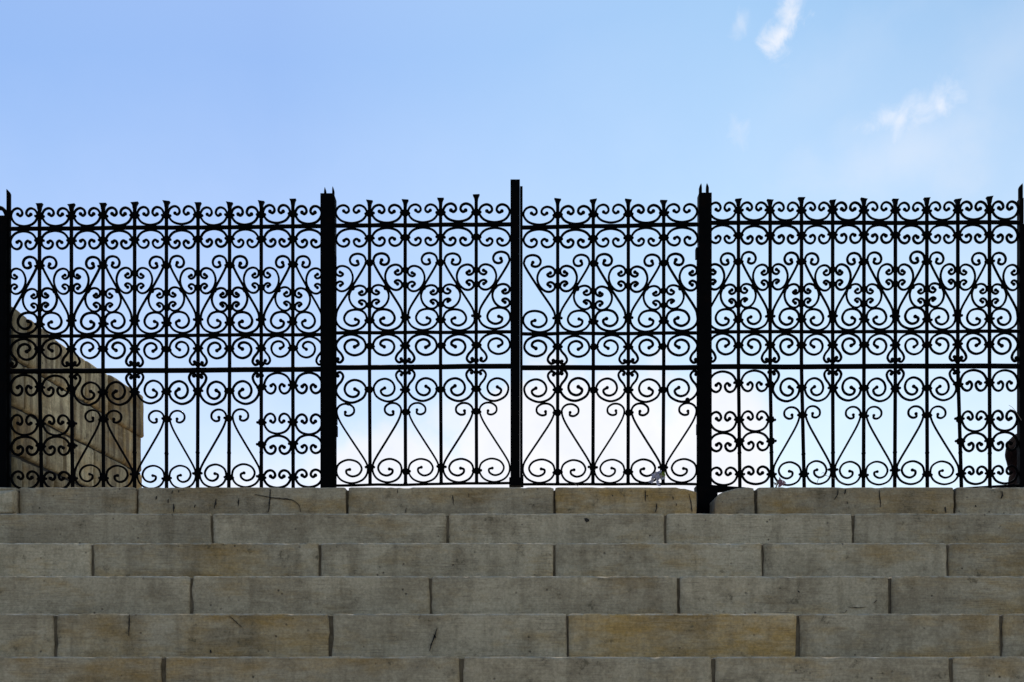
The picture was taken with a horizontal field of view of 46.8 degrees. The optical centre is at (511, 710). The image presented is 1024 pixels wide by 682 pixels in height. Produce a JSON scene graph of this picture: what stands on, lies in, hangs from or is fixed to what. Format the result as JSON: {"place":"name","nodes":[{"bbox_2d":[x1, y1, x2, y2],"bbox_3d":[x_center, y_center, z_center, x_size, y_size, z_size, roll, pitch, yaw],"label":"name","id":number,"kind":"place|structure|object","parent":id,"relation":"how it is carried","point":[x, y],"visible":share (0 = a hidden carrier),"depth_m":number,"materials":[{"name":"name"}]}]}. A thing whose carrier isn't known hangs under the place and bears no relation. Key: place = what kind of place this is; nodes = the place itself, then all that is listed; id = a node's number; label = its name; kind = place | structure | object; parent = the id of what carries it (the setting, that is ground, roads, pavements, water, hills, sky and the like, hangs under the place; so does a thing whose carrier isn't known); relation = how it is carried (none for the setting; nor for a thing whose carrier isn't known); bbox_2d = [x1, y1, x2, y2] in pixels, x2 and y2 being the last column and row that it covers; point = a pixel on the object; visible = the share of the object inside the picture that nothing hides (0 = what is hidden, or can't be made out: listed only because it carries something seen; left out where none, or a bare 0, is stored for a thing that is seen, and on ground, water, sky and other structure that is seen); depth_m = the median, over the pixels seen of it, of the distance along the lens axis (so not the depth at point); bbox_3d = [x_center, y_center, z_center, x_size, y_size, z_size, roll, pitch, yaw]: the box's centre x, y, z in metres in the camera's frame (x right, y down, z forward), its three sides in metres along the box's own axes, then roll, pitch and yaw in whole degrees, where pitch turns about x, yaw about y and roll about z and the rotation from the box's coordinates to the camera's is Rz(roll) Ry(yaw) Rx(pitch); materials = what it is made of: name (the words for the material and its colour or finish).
{"place":"outdoors","nodes":[
{"label":"outdoors","id":0,"kind":"place"},
{"bbox_2d":[0,0,1023,493],"label":"sky","id":1,"kind":"structure","parent":0,"point":[116,103],"materials":[{"name":"blue"}]},
{"bbox_2d":[1005,434,1016,487],"bbox_3d":[2.836,-1.305,6.432,0.314,0.439,0.324,0,0,0],"label":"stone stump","id":2,"kind":"object","parent":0,"point":[1010,458],"visible":0.3,"depth_m":6.39,"materials":[{"name":"black stone"}]},
{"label":"landing","id":3,"kind":"structure","parent":0,"visible":0},
{"bbox_2d":[11,307,143,489],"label":"parapet wall","id":4,"kind":"structure","parent":3,"relation":"on","point":[24,405],"depth_m":6.72,"materials":[{"name":"stone"}]},
{"label":"ground","id":5,"kind":"structure","parent":0,"visible":0},
{"bbox_2d":[0,487,1023,681],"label":"stone staircase","id":6,"kind":"structure","parent":5,"relation":"on","point":[504,584],"depth_m":4.88,"materials":[{"name":"grey stone"}]},
{"bbox_2d":[0,189,10,487],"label":"end post","id":7,"kind":"object","parent":6,"relation":"on","point":[5,358],"visible":0.84,"depth_m":6.02,"materials":[{"name":"black metal"}]},
{"bbox_2d":[0,490,18,513],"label":"cheek stone","id":8,"kind":"object","parent":6,"relation":"on","point":[9,501],"visible":0.45,"depth_m":5.76,"materials":[{"name":"grey stone"}]},
{"bbox_2d":[7,198,319,488],"bbox_3d":[-1.766,-1.844,6.049,1.615,1.538,0.027,0,0,0],"label":"railing panel","id":9,"kind":"object","parent":6,"relation":"on","point":[198,372],"visible":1,"depth_m":6.04,"materials":[{"name":"black metal"}]},
{"bbox_2d":[320,186,336,487],"bbox_3d":[-0.938,-1.895,6.052,0.073,1.562,0.067,0,0,0],"label":"gate post","id":10,"kind":"object","parent":6,"relation":"on","point":[328,230],"visible":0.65,"depth_m":6.02,"materials":[{"name":"black metal"}]},
{"bbox_2d":[335,179,521,487],"bbox_3d":[-0.432,-1.924,6.046,0.964,1.559,0.058,0,0,0],"label":"gate leaf","id":11,"kind":"object","parent":10,"relation":"attached to","point":[513,366],"visible":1,"depth_m":6.04,"materials":[{"name":"black metal"}]},
{"bbox_2d":[649,470,666,485],"bbox_3d":[0.745,-1.184,6.029,0.085,0.082,0.062,0,0,-31],"label":"lilac flower","id":12,"kind":"object","parent":6,"relation":"on","point":[658,475],"visible":1,"depth_m":6.03,"materials":[{"name":"purple plant"}]},
{"bbox_2d":[694,184,717,513],"bbox_3d":[1.006,-1.822,6.042,0.142,1.740,0.094,0,0,0],"label":"gate post","id":13,"kind":"object","parent":6,"relation":"on","point":[705,490],"visible":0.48,"depth_m":6.02,"materials":[{"name":"black metal"}]},
{"bbox_2d":[520,186,698,486],"bbox_3d":[0.501,-1.909,6.055,0.920,1.529,0.048,0,0,0],"label":"gate leaf","id":14,"kind":"object","parent":13,"relation":"attached to","point":[593,321],"visible":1,"depth_m":6.04,"materials":[{"name":"black metal"}]},
{"bbox_2d":[774,477,785,486],"bbox_3d":[1.362,-1.159,6.022,0.060,0.062,0.032,0,0,13],"label":"pink flower","id":15,"kind":"object","parent":6,"relation":"on","point":[780,482],"visible":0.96,"depth_m":6.02,"materials":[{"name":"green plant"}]},
{"bbox_2d":[712,196,1019,492],"bbox_3d":[1.796,-1.851,6.049,1.602,1.553,0.030,0,0,0],"label":"railing panel","id":16,"kind":"object","parent":6,"relation":"on","point":[864,319],"visible":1,"depth_m":6.04,"materials":[{"name":"black metal"}]},
{"bbox_2d":[1017,183,1023,486],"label":"end post","id":17,"kind":"object","parent":6,"relation":"on","point":[1020,350],"visible":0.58,"depth_m":6.03,"materials":[{"name":"black metal"}]}
]}

